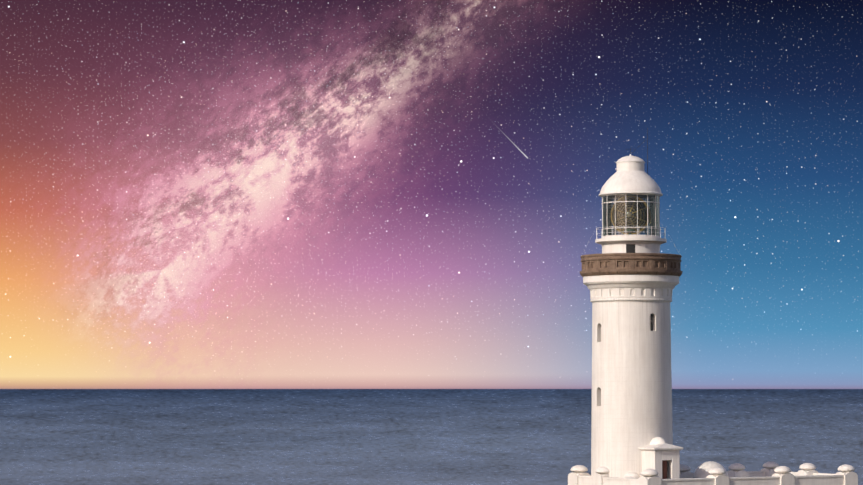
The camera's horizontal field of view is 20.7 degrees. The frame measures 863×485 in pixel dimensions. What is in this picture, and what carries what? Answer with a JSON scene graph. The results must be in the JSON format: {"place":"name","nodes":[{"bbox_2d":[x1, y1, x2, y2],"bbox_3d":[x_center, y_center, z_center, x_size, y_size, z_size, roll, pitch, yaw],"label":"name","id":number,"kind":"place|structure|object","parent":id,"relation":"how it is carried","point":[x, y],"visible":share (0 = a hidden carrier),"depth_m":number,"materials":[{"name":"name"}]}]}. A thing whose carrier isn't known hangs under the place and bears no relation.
{"place":"outdoors","nodes":[
{"label":"outdoors","id":0,"kind":"place"},
{"bbox_2d":[0,389,862,484],"bbox_3d":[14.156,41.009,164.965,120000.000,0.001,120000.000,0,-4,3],"label":"sea","id":1,"kind":"structure","parent":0,"point":[295,436],"depth_m":1552.26,"materials":[{"name":"liquid"}]},
{"bbox_2d":[0,0,862,388],"label":"sky","id":2,"kind":"structure","parent":0,"point":[195,194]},
{"bbox_2d":[595,235,666,252],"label":"lantern room base","id":3,"kind":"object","parent":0,"point":[644,244],"depth_m":165.71,"materials":[{"name":"white paint"}]},
{"bbox_2d":[618,245,625,252],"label":"door","id":4,"kind":"structure","parent":3,"relation":"attached to","point":[621,248],"depth_m":165.55,"materials":[{"name":"white paint"}]},
{"bbox_2d":[601,194,659,236],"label":"lantern mullions","id":5,"kind":"object","parent":3,"relation":"on","point":[637,201],"visible":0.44,"depth_m":166.27,"materials":[{"name":"white metal"}]},
{"bbox_2d":[599,154,662,196],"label":"dome roof","id":6,"kind":"structure","parent":5,"relation":"on","point":[630,176],"depth_m":166.45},
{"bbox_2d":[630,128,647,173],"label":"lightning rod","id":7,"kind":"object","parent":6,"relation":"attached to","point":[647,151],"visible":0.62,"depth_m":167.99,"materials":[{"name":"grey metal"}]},
{"bbox_2d":[603,194,658,235],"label":"lantern room glass","id":8,"kind":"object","parent":5,"relation":"in","point":[610,206],"depth_m":168.33,"materials":[{"name":"clear glass"}]},
{"bbox_2d":[626,244,634,252],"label":"doorway","id":9,"kind":"structure","parent":3,"relation":"in","point":[630,248],"depth_m":165.42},
{"bbox_2d":[604,195,657,197],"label":"lantern ceiling","id":10,"kind":"structure","parent":0,"point":[621,196],"depth_m":168.02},
{"bbox_2d":[580,269,682,274],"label":"parapet molding","id":11,"kind":"structure","parent":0,"point":[631,269],"depth_m":164.05,"materials":[{"name":"brown stone"}]},
{"bbox_2d":[582,259,680,270],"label":"gallery balustrade","id":12,"kind":"object","parent":11,"relation":"on","point":[631,264],"visible":0.83,"depth_m":164.38,"materials":[{"name":"brown stone"}]},
{"bbox_2d":[580,253,681,261],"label":"gallery parapet","id":13,"kind":"structure","parent":12,"relation":"on","point":[610,256],"depth_m":164.36,"materials":[{"name":"brown stone"}]},
{"bbox_2d":[581,226,679,255],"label":"railing","id":14,"kind":"object","parent":13,"relation":"on","point":[601,235],"visible":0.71,"depth_m":166.26,"materials":[{"name":"white metal"}]},
{"label":"lantern floor","id":15,"kind":"structure","parent":14,"relation":"in","visible":0},
{"bbox_2d":[611,196,650,234],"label":"lighthouse lens","id":16,"kind":"object","parent":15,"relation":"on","point":[621,207],"depth_m":167.14,"materials":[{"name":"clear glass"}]},
{"bbox_2d":[638,443,683,478],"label":"porch","id":17,"kind":"object","parent":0,"point":[653,456],"visible":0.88,"depth_m":163.04,"materials":[{"name":"white paint"}]},
{"bbox_2d":[650,437,665,444],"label":"dome finial","id":18,"kind":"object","parent":17,"relation":"on","point":[657,440],"depth_m":163.44,"materials":[{"name":"white paint"}]},
{"bbox_2d":[662,460,666,478],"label":"door","id":19,"kind":"structure","parent":17,"relation":"in","point":[664,469],"depth_m":162.82,"materials":[{"name":"brown wood"}]},
{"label":"headland terrain","id":20,"kind":"structure","parent":0,"visible":0},
{"bbox_2d":[578,471,843,484],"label":"wall","id":21,"kind":"structure","parent":20,"relation":"on","point":[755,478],"depth_m":164.26,"materials":[{"name":"white paint"}]},
{"bbox_2d":[590,298,672,477],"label":"tower shaft","id":22,"kind":"object","parent":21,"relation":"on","point":[631,412],"visible":0.88,"depth_m":164.49,"materials":[{"name":"white paint"}]},
{"bbox_2d":[583,274,678,289],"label":"cornice","id":23,"kind":"structure","parent":22,"relation":"on","point":[631,280],"depth_m":164.50,"materials":[{"name":"white paint"}]},
{"bbox_2d":[580,270,681,276],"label":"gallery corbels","id":24,"kind":"object","parent":23,"relation":"on","point":[622,272],"visible":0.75,"depth_m":164.30,"materials":[{"name":"brown stone"}]},
{"bbox_2d":[590,287,672,298],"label":"band","id":25,"kind":"object","parent":22,"relation":"on","point":[628,292],"visible":0.88,"depth_m":164.76,"materials":[{"name":"white paint"}]},
{"bbox_2d":[650,314,652,330],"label":"tower window glass","id":26,"kind":"object","parent":22,"relation":"in","point":[651,316],"visible":0.08,"depth_m":165.09,"materials":[{"name":"black glass"}]},
{"bbox_2d":[623,461,728,478],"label":"roof domes","id":27,"kind":"structure","parent":21,"relation":"on","point":[702,470],"depth_m":166.73,"materials":[{"name":"white paint"}]},
{"bbox_2d":[568,461,857,484],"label":"parapet piers","id":28,"kind":"structure","parent":21,"relation":"on","point":[651,477],"depth_m":166.91,"materials":[{"name":"white paint"}]}
]}

